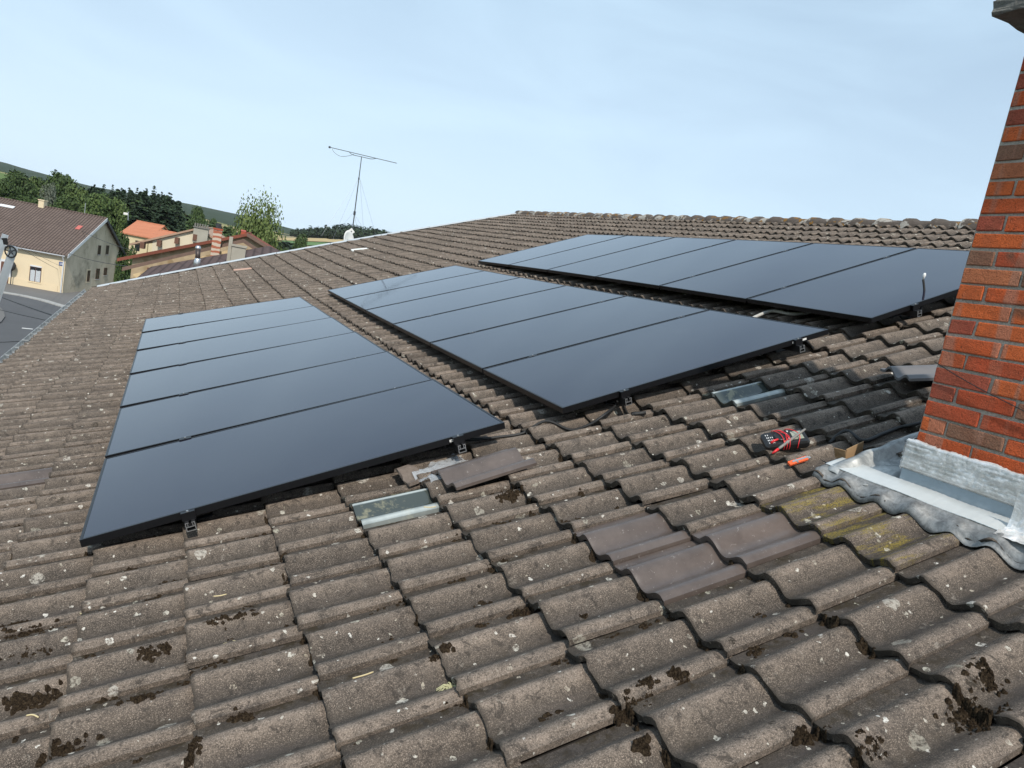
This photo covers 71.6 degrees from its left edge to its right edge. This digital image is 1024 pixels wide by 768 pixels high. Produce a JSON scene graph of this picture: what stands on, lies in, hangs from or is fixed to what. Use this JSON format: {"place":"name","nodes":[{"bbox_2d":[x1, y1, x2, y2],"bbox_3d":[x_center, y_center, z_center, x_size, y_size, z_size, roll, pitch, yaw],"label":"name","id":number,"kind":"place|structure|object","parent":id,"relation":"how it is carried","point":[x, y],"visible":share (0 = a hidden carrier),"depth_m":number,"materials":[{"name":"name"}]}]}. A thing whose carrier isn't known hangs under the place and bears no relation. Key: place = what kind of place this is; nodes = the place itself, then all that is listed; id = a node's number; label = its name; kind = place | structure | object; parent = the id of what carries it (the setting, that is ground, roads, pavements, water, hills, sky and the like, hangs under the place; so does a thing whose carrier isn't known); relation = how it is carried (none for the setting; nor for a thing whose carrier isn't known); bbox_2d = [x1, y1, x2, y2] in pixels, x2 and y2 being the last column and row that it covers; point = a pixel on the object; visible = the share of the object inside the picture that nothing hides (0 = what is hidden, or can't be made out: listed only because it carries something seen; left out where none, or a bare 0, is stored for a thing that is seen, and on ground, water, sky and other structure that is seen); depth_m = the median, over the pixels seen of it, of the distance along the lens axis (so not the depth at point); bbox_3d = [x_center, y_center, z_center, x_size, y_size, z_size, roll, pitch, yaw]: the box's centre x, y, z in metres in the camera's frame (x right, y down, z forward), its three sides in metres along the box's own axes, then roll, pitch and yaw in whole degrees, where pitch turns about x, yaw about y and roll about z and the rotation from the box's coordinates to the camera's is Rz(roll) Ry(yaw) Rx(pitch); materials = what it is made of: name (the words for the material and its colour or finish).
{"place":"outdoors","nodes":[
{"label":"outdoors","id":0,"kind":"place"},
{"bbox_2d":[0,308,4,322],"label":"pavement","id":1,"kind":"structure","parent":0,"point":[2,315],"depth_m":58.56,"materials":[{"name":"concrete"}]},
{"bbox_2d":[10,262,15,284],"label":"street lamp","id":2,"kind":"object","parent":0,"point":[13,267],"visible":0.5,"depth_m":77.71,"materials":[{"name":"black metal"}]},
{"bbox_2d":[0,283,60,356],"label":"street","id":3,"kind":"structure","parent":0,"point":[12,325],"depth_m":60.27,"materials":[{"name":"grey asphalt"}]},
{"bbox_2d":[3,292,63,307],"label":"kerb","id":4,"kind":"structure","parent":3,"relation":"on","point":[46,301],"depth_m":71.00,"materials":[{"name":"concrete"}]},
{"bbox_2d":[122,239,256,278],"bbox_3d":[-11.614,-0.929,30.922,10.150,10.467,0.450,8,9,-20],"label":"lean to","id":5,"kind":"object","parent":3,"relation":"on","point":[247,243],"visible":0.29,"depth_m":29.11,"materials":[{"name":"brown tile"}]},
{"bbox_2d":[210,223,222,255],"bbox_3d":[-12.117,-5.913,29.159,0.368,1.370,0.276,8,9,-20],"label":"barn chimney","id":6,"kind":"object","parent":5,"relation":"on","point":[216,239],"visible":0.94,"depth_m":29.06,"materials":[{"name":"brick"}]},
{"bbox_2d":[4,284,79,304],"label":"pavement","id":7,"kind":"structure","parent":0,"point":[60,298],"depth_m":75.56,"materials":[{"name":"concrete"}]},
{"bbox_2d":[0,162,331,279],"bbox_3d":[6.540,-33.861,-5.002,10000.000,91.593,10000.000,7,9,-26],"label":"ground","id":8,"kind":"structure","parent":0,"point":[224,218],"depth_m":1966.29,"materials":[{"name":"green plant"}]},
{"bbox_2d":[0,234,17,300],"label":"ladder hoist","id":9,"kind":"object","parent":8,"relation":"on","point":[11,254],"visible":1,"depth_m":10.96,"materials":[{"name":"metal"}]},
{"bbox_2d":[0,178,22,199],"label":"broadleaf tree","id":10,"kind":"object","parent":8,"relation":"on","point":[8,190],"visible":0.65,"depth_m":189.10,"materials":[{"name":"green plant"}]},
{"bbox_2d":[4,169,37,199],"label":"broadleaf tree","id":11,"kind":"object","parent":8,"relation":"on","point":[17,178],"visible":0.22,"depth_m":199.84,"materials":[{"name":"green plant"}]},
{"bbox_2d":[16,194,47,203],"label":"broadleaf tree","id":12,"kind":"object","parent":8,"relation":"on","point":[28,198],"visible":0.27,"depth_m":163.10,"materials":[{"name":"green plant"}]},
{"bbox_2d":[29,176,44,196],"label":"broadleaf tree","id":13,"kind":"object","parent":8,"relation":"on","point":[34,180],"visible":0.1,"depth_m":204.62,"materials":[{"name":"green plant"}]},
{"bbox_2d":[38,177,47,191],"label":"broadleaf tree","id":14,"kind":"object","parent":8,"relation":"on","point":[41,181],"visible":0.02,"depth_m":214.09,"materials":[{"name":"green plant"}]},
{"bbox_2d":[39,182,56,205],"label":"broadleaf tree","id":15,"kind":"object","parent":8,"relation":"on","point":[50,195],"visible":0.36,"depth_m":170.29,"materials":[{"name":"grey plant"}]},
{"bbox_2d":[43,169,73,201],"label":"broadleaf tree","id":16,"kind":"object","parent":8,"relation":"on","point":[61,181],"visible":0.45,"depth_m":208.12,"materials":[{"name":"green plant"}]},
{"bbox_2d":[0,197,125,292],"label":"farmhouse","id":17,"kind":"object","parent":8,"relation":"on","point":[43,230],"visible":0.96,"depth_m":81.54,"materials":[{"name":"beige paint"}]},
{"bbox_2d":[0,259,10,282],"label":"door","id":18,"kind":"structure","parent":17,"relation":"in","point":[2,261],"depth_m":78.05,"materials":[{"name":"white"}]},
{"bbox_2d":[27,263,43,283],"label":"window","id":19,"kind":"structure","parent":17,"relation":"in","point":[35,273],"depth_m":78.57,"materials":[{"name":"white glass"}]},
{"bbox_2d":[86,269,90,282],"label":"window","id":20,"kind":"structure","parent":17,"relation":"in","point":[88,270],"depth_m":84.39,"materials":[{"name":"black glass"}]},
{"bbox_2d":[69,253,123,265],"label":"overhead wire","id":21,"kind":"object","parent":17,"relation":"attached to","point":[98,261],"visible":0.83,"depth_m":55.83,"materials":[{"name":"black rubber"}]},
{"bbox_2d":[95,269,99,279],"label":"window","id":22,"kind":"structure","parent":17,"relation":"in","point":[97,270],"depth_m":86.65,"materials":[{"name":"black glass"}]},
{"bbox_2d":[48,195,79,211],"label":"broadleaf tree","id":23,"kind":"object","parent":8,"relation":"on","point":[66,203],"visible":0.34,"depth_m":163.74,"materials":[{"name":"green plant"}]},
{"bbox_2d":[64,179,88,212],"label":"broadleaf tree","id":24,"kind":"object","parent":8,"relation":"on","point":[80,194],"visible":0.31,"depth_m":183.54,"materials":[{"name":"green plant"}]},
{"bbox_2d":[83,190,115,227],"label":"broadleaf tree","id":25,"kind":"object","parent":8,"relation":"on","point":[99,205],"visible":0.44,"depth_m":164.02,"materials":[{"name":"green plant"}]},
{"bbox_2d":[109,185,114,197],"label":"fir tree","id":26,"kind":"object","parent":8,"relation":"on","point":[112,194],"visible":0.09,"depth_m":226.15,"materials":[{"name":"green plant"}]},
{"bbox_2d":[109,196,128,238],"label":"broadleaf tree","id":27,"kind":"object","parent":8,"relation":"on","point":[121,220],"visible":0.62,"depth_m":169.67,"materials":[{"name":"green plant"}]},
{"bbox_2d":[117,188,124,207],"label":"fir tree","id":28,"kind":"object","parent":8,"relation":"on","point":[120,195],"visible":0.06,"depth_m":224.13,"materials":[{"name":"green plant"}]},
{"bbox_2d":[114,231,136,281],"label":"shrub","id":29,"kind":"object","parent":8,"relation":"on","point":[119,274],"visible":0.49,"depth_m":92.05,"materials":[{"name":"green plant"}]},
{"bbox_2d":[124,187,131,211],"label":"fir tree","id":30,"kind":"object","parent":8,"relation":"on","point":[128,198],"visible":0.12,"depth_m":226.21,"materials":[{"name":"green plant"}]},
{"bbox_2d":[22,173,234,236],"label":"wood","id":31,"kind":"object","parent":8,"relation":"on","point":[186,219],"visible":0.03,"depth_m":231.99,"materials":[{"name":"green plant"}]},
{"bbox_2d":[127,188,139,223],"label":"fir tree","id":32,"kind":"object","parent":8,"relation":"on","point":[133,209],"visible":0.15,"depth_m":222.15,"materials":[{"name":"green plant"}]},
{"bbox_2d":[127,194,152,226],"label":"spruce tree","id":33,"kind":"object","parent":8,"relation":"on","point":[141,214],"visible":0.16,"depth_m":179.95,"materials":[{"name":"green plant"}]},
{"bbox_2d":[120,212,167,262],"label":"cottage","id":34,"kind":"structure","parent":8,"relation":"on","point":[137,230],"depth_m":112.84,"materials":[{"name":"orange tile"}]},
{"bbox_2d":[135,240,139,250],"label":"window","id":35,"kind":"structure","parent":34,"relation":"in","point":[137,247],"depth_m":112.22,"materials":[{"name":"black glass"}]},
{"bbox_2d":[146,186,157,220],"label":"fir tree","id":36,"kind":"object","parent":8,"relation":"on","point":[153,204],"visible":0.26,"depth_m":215.46,"materials":[{"name":"green plant"}]},
{"bbox_2d":[153,192,163,221],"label":"fir tree","id":37,"kind":"object","parent":8,"relation":"on","point":[160,201],"visible":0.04,"depth_m":215.27,"materials":[{"name":"green plant"}]},
{"bbox_2d":[146,229,176,251],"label":"cottage","id":38,"kind":"structure","parent":8,"relation":"on","point":[160,232],"depth_m":109.43,"materials":[{"name":"orange tile"}]},
{"bbox_2d":[152,192,179,231],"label":"spruce tree","id":39,"kind":"object","parent":8,"relation":"on","point":[163,217],"visible":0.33,"depth_m":178.11,"materials":[{"name":"green plant"}]},
{"bbox_2d":[167,201,186,231],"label":"spruce tree","id":40,"kind":"object","parent":8,"relation":"on","point":[180,224],"visible":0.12,"depth_m":185.22,"materials":[{"name":"green plant"}]},
{"bbox_2d":[117,232,275,278],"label":"stone barn","id":41,"kind":"structure","parent":8,"relation":"on","point":[252,239],"depth_m":29.82,"materials":[{"name":"orange ceramic"}]},
{"bbox_2d":[188,205,205,229],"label":"broadleaf tree","id":42,"kind":"object","parent":8,"relation":"on","point":[199,217],"visible":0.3,"depth_m":209.81,"materials":[{"name":"green plant"}]},
{"bbox_2d":[137,246,280,277],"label":"shed","id":43,"kind":"structure","parent":8,"relation":"on","point":[169,267],"depth_m":27.04,"materials":[{"name":"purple tile"}]},
{"bbox_2d":[193,246,200,266],"bbox_3d":[-11.145,-4.485,25.198,0.255,0.827,0.333,7,9,-26],"label":"metal flue","id":44,"kind":"object","parent":43,"relation":"on","point":[197,262],"visible":0.92,"depth_m":25.12,"materials":[{"name":"metal"}]},
{"bbox_2d":[226,237,246,260],"bbox_3d":[-10.138,-4.737,26.149,0.633,1.263,0.397,8,9,-20],"label":"block chimney","id":45,"kind":"object","parent":43,"relation":"on","point":[238,252],"visible":0.69,"depth_m":25.98,"materials":[{"name":"grey concrete"}]},
{"bbox_2d":[205,218,216,225],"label":"broadleaf tree","id":46,"kind":"object","parent":8,"relation":"on","point":[213,221],"visible":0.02,"depth_m":240.11,"materials":[{"name":"green plant"}]},
{"bbox_2d":[223,225,235,234],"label":"broadleaf tree","id":47,"kind":"object","parent":8,"relation":"on","point":[228,227],"visible":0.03,"depth_m":250.23,"materials":[{"name":"green plant"}]},
{"bbox_2d":[231,187,285,250],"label":"birch tree","id":48,"kind":"object","parent":8,"relation":"on","point":[263,230],"visible":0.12,"depth_m":61.64,"materials":[{"name":"green plant"}]},
{"bbox_2d":[292,233,307,248],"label":"broadleaf tree","id":49,"kind":"object","parent":8,"relation":"on","point":[300,241],"visible":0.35,"depth_m":239.37,"materials":[{"name":"green plant"}]},
{"bbox_2d":[236,223,390,249],"bbox_3d":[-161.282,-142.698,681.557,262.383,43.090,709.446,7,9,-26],"label":"distant wood","id":50,"kind":"object","parent":8,"relation":"on","point":[339,233],"visible":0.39,"depth_m":828.74,"materials":[{"name":"green plant"}]},
{"bbox_2d":[0,0,1023,767],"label":"house","id":51,"kind":"structure","parent":8,"relation":"on","point":[900,552],"depth_m":2.51,"materials":[{"name":"tile"}]},
{"bbox_2d":[2,310,45,320],"bbox_3d":[-15.187,-2.281,20.750,0.014,3.110,24.130,4,11,-40],"label":"overhead wire","id":52,"kind":"object","parent":51,"relation":"attached to","point":[25,315],"visible":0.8,"depth_m":14.41,"materials":[{"name":"black rubber"}]},
{"bbox_2d":[2,297,51,315],"bbox_3d":[-15.357,-2.704,21.099,0.022,2.375,23.534,4,11,-41],"label":"overhead wire","id":53,"kind":"object","parent":51,"relation":"attached to","point":[29,307],"visible":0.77,"depth_m":15.16,"materials":[{"name":"black rubber"}]},
{"bbox_2d":[178,313,212,531],"bbox_3d":[-2.805,-0.122,6.133,0.146,0.135,6.992,7,9,-26],"label":"mounting rail","id":54,"kind":"object","parent":51,"relation":"attached to","point":[189,518],"visible":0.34,"depth_m":3.05,"materials":[{"name":"metal"}]},
{"bbox_2d":[142,297,312,332],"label":"solar panel","id":55,"kind":"object","parent":54,"relation":"attached to","point":[185,319],"visible":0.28,"depth_m":8.82,"materials":[{"name":"black glass"}]},
{"bbox_2d":[137,306,329,350],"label":"solar panel","id":56,"kind":"object","parent":54,"relation":"attached to","point":[165,337],"visible":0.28,"depth_m":7.79,"materials":[{"name":"black glass"}]},
{"bbox_2d":[130,317,353,374],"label":"solar panel","id":57,"kind":"object","parent":54,"relation":"attached to","point":[150,359],"visible":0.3,"depth_m":6.76,"materials":[{"name":"black glass"}]},
{"bbox_2d":[120,332,384,407],"bbox_3d":[-2.097,-0.152,5.810,1.922,0.035,1.136,-13,17,-22],"label":"solar panel","id":58,"kind":"object","parent":54,"relation":"attached to","point":[154,385],"visible":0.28,"depth_m":5.72,"materials":[{"name":"black glass"}]},
{"bbox_2d":[105,351,430,457],"bbox_3d":[-1.617,0.084,4.787,1.922,0.033,1.136,-14,17,-22],"label":"solar panel","id":59,"kind":"object","parent":54,"relation":"attached to","point":[141,426],"visible":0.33,"depth_m":4.68,"materials":[{"name":"black glass"}]},
{"bbox_2d":[79,379,504,546],"bbox_3d":[-1.137,0.319,3.764,1.922,0.034,1.136,-14,17,-22],"label":"solar panel","id":60,"kind":"object","parent":54,"relation":"on","point":[146,488],"visible":1,"depth_m":3.60,"materials":[{"name":"black glass"}]},
{"bbox_2d":[344,230,353,239],"bbox_3d":[-5.323,-4.174,22.998,0.448,1.577,0.476,7,9,-26],"label":"satellite dish","id":61,"kind":"object","parent":51,"relation":"on","point":[348,234],"visible":0.27,"depth_m":22.99,"materials":[{"name":"white paint"}]},
{"bbox_2d":[352,671,373,678],"bbox_3d":[-0.435,0.853,2.078,0.061,0.019,0.008,7,9,-26],"label":"straw","id":62,"kind":"object","parent":51,"relation":"on","point":[362,675],"visible":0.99,"depth_m":2.07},
{"bbox_2d":[327,336,466,453],"bbox_3d":[-1.675,-0.391,6.602,0.148,0.179,6.992,7,9,-26],"label":"mounting rail","id":63,"kind":"object","parent":51,"relation":"attached to","point":[458,445],"visible":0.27,"depth_m":3.51,"materials":[{"name":"metal"}]},
{"bbox_2d":[394,465,421,486],"bbox_3d":[-0.484,0.439,3.421,0.109,0.076,0.149,3,11,-43],"label":"tile fragment","id":64,"kind":"object","parent":51,"relation":"on","point":[407,474],"visible":0.99,"depth_m":3.41,"materials":[{"name":"concrete"}]},
{"bbox_2d":[436,682,455,690],"bbox_3d":[-0.161,0.854,2.020,0.062,0.040,0.105,18,11,39],"label":"lichen tuft","id":65,"kind":"object","parent":51,"relation":"on","point":[447,686],"visible":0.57,"depth_m":2.00,"materials":[{"name":"beige plant"}]},
{"bbox_2d":[431,447,536,489],"bbox_3d":[-0.136,0.395,3.366,0.416,0.180,0.290,6,10,-32],"label":"loose tile","id":66,"kind":"object","parent":51,"relation":"on","point":[471,472],"visible":1,"depth_m":3.33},
{"bbox_2d":[354,284,631,405],"bbox_3d":[-0.773,-0.627,7.020,0.149,0.143,6.992,7,9,-26],"label":"mounting rail","id":67,"kind":"object","parent":51,"relation":"attached to","point":[624,398],"visible":0.22,"depth_m":3.93,"materials":[{"name":"metal"}]},
{"bbox_2d":[328,265,482,300],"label":"solar panel","id":68,"kind":"object","parent":67,"relation":"attached to","point":[351,291],"visible":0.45,"depth_m":9.71,"materials":[{"name":"black glass"}]},
{"bbox_2d":[345,271,519,311],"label":"solar panel","id":69,"kind":"object","parent":67,"relation":"attached to","point":[364,303],"visible":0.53,"depth_m":8.68,"materials":[{"name":"black glass"}]},
{"bbox_2d":[366,277,565,326],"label":"solar panel","id":70,"kind":"object","parent":67,"relation":"attached to","point":[391,315],"visible":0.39,"depth_m":7.65,"materials":[{"name":"black glass"}]},
{"bbox_2d":[393,285,624,345],"bbox_3d":[-0.045,-0.680,6.698,1.922,0.034,1.136,-15,18,-21],"label":"solar panel","id":71,"kind":"object","parent":67,"relation":"attached to","point":[427,330],"visible":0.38,"depth_m":6.62,"materials":[{"name":"black glass"}]},
{"bbox_2d":[430,296,707,372],"bbox_3d":[0.430,-0.442,5.673,1.922,0.035,1.136,-15,18,-21],"label":"solar panel","id":72,"kind":"object","parent":67,"relation":"attached to","point":[480,351],"visible":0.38,"depth_m":5.58,"materials":[{"name":"black glass"}]},
{"bbox_2d":[623,405,633,415],"bbox_3d":[0.641,0.117,3.980,0.056,0.110,0.201,7,9,-26],"label":"cable","id":73,"kind":"object","parent":67,"relation":"hanging from","point":[626,411],"visible":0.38,"depth_m":4.00,"materials":[{"name":"black rubber"}]},
{"bbox_2d":[483,310,828,413],"bbox_3d":[0.904,-0.207,4.647,1.922,0.033,1.136,-15,18,-21],"label":"solar panel","id":74,"kind":"object","parent":67,"relation":"attached to","point":[577,376],"visible":1,"depth_m":4.50,"materials":[{"name":"black glass"}]},
{"bbox_2d":[0,371,1023,767],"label":"moss","id":75,"kind":"object","parent":51,"relation":"on","point":[980,715],"visible":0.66,"depth_m":1.95,"materials":[{"name":"plant"}]},
{"bbox_2d":[465,400,618,440],"bbox_3d":[0.169,0.205,3.818,0.868,0.350,0.146,8,9,-16],"label":"cable","id":76,"kind":"object","parent":51,"relation":"on","point":[551,422],"visible":0.88,"depth_m":3.84,"materials":[{"name":"black rubber"}]},
{"bbox_2d":[438,268,804,352],"bbox_3d":[0.370,-0.938,7.477,0.151,0.150,6.992,7,9,-26],"label":"mounting rail","id":77,"kind":"object","parent":51,"relation":"attached to","point":[798,346],"visible":0.23,"depth_m":4.39,"materials":[{"name":"metal"}]},
{"bbox_2d":[631,411,645,415],"bbox_3d":[0.695,0.163,3.902,0.082,0.043,0.026,12,8,4],"label":"cable plug","id":78,"kind":"object","parent":51,"relation":"on","point":[639,413],"visible":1,"depth_m":3.89,"materials":[{"name":"black plastic"}]},
{"bbox_2d":[499,255,921,317],"bbox_3d":[1.273,-1.201,7.784,0.154,0.138,6.990,7,9,-26],"label":"mounting rail","id":79,"kind":"object","parent":51,"relation":"attached to","point":[915,311],"visible":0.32,"depth_m":4.69,"materials":[{"name":"metal"}]},
{"bbox_2d":[478,234,626,266],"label":"solar panel","id":80,"kind":"object","parent":79,"relation":"attached to","point":[505,260],"visible":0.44,"depth_m":10.47,"materials":[{"name":"black glass"}]},
{"bbox_2d":[596,240,812,288],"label":"solar panel","id":81,"kind":"object","parent":79,"relation":"attached to","point":[656,274],"visible":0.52,"depth_m":7.37,"materials":[{"name":"black glass"}]},
{"bbox_2d":[660,243,915,302],"bbox_3d":[2.468,-1.041,6.426,1.922,0.033,1.136,-17,19,-20],"label":"solar panel","id":82,"kind":"object","parent":79,"relation":"attached to","point":[743,282],"visible":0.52,"depth_m":6.33,"materials":[{"name":"black glass"}]},
{"bbox_2d":[752,309,810,316],"bbox_3d":[2.080,-0.534,5.377,0.530,0.205,0.151,12,8,6],"label":"conduit","id":83,"kind":"object","parent":51,"relation":"on","point":[781,312],"visible":0.66,"depth_m":5.37,"materials":[{"name":"grey plastic"}]},
{"bbox_2d":[760,428,809,453],"bbox_3d":[1.233,0.249,3.207,0.190,0.135,0.123,10,8,-9],"label":"multimeter","id":84,"kind":"object","parent":51,"relation":"on","point":[774,441],"visible":1,"depth_m":3.17,"materials":[{"name":"black plastic"}]},
{"bbox_2d":[787,456,810,465],"bbox_3d":[1.227,0.328,3.032,0.113,0.052,0.024,8,9,-22],"label":"box cutter","id":85,"kind":"object","parent":51,"relation":"on","point":[797,461],"visible":1,"depth_m":3.02,"materials":[{"name":"orange plastic"}]},
{"bbox_2d":[834,441,863,458],"bbox_3d":[1.438,0.279,3.035,0.142,0.091,0.054,6,10,-33],"label":"cardboard piece","id":86,"kind":"object","parent":51,"relation":"on","point":[854,450],"visible":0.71,"depth_m":3.01,"materials":[{"name":"brown cardboard"}]},
{"bbox_2d":[828,421,921,443],"bbox_3d":[1.745,0.209,3.245,0.552,0.246,0.105,9,8,-10],"label":"cable","id":87,"kind":"object","parent":51,"relation":"on","point":[859,439],"visible":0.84,"depth_m":3.24,"materials":[{"name":"black rubber"}]},
{"bbox_2d":[880,365,936,380],"bbox_3d":[2.208,-0.062,3.730,0.405,0.151,0.292,11,8,-1],"label":"loose tile","id":88,"kind":"object","parent":51,"relation":"on","point":[918,373],"visible":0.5,"depth_m":3.73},
{"bbox_2d":[899,273,925,319],"bbox_3d":[2.843,-0.583,4.929,0.203,0.379,0.135,11,8,-2],"label":"cable","id":89,"kind":"object","parent":51,"relation":"on","point":[920,308],"visible":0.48,"depth_m":4.96,"materials":[{"name":"black rubber"}]},
{"bbox_2d":[934,361,1023,411],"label":"wire","id":90,"kind":"object","parent":51,"relation":"attached to","point":[978,387],"visible":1,"depth_m":2.52,"materials":[{"name":"black rubber"}]},
{"bbox_3d":[2.311,-1.521,8.186,0.178,0.137,6.990,7,9,-26],"label":"mounting rail","id":91,"kind":"object","parent":51,"relation":"attached to","visible":0},
{"bbox_2d":[509,235,674,271],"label":"solar panel","id":92,"kind":"object","parent":91,"relation":"attached to","point":[554,260],"visible":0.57,"depth_m":9.44,"materials":[{"name":"black glass"}]},
{"bbox_2d":[547,237,735,278],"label":"solar panel","id":93,"kind":"object","parent":91,"relation":"attached to","point":[592,268],"visible":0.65,"depth_m":8.40,"materials":[{"name":"black glass"}]},
{"bbox_2d":[747,248,968,322],"bbox_3d":[2.942,-0.793,5.403,1.922,0.036,1.136,-17,19,-20],"label":"solar panel","id":94,"kind":"object","parent":91,"relation":"attached to","point":[876,290],"visible":0.83,"depth_m":5.30,"materials":[{"name":"black glass"}]},
{"bbox_2d":[129,226,224,250],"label":"whitewashed barn","id":95,"kind":"structure","parent":0,"point":[182,238],"depth_m":46.67,"materials":[{"name":"beige paint"}]},
{"bbox_2d":[192,223,209,242],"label":"ruined chimney","id":96,"kind":"object","parent":95,"relation":"on","point":[201,233],"visible":0.97,"depth_m":46.72,"materials":[{"name":"grey concrete"}]},
{"bbox_2d":[282,240,325,244],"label":"field","id":97,"kind":"structure","parent":0,"point":[313,243],"depth_m":575.08,"materials":[{"name":"green plant"}]},
{"bbox_2d":[278,237,343,241],"bbox_3d":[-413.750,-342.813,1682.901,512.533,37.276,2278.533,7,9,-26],"label":"field","id":98,"kind":"structure","parent":0,"point":[322,240],"depth_m":655.20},
{"bbox_2d":[0,0,1023,232],"label":"sky","id":99,"kind":"structure","parent":0,"point":[803,109],"materials":[{"name":"blue"}]},
{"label":"mast plate","id":100,"kind":"object","parent":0,"visible":0},
{"bbox_2d":[321,146,394,237],"bbox_3d":[-5.458,-5.130,24.181,2.145,5.429,1.514,7,9,-26],"label":"aerial mast","id":101,"kind":"object","parent":100,"relation":"attached to","point":[354,213],"visible":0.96,"depth_m":23.99,"materials":[{"name":"metal"}]}
]}

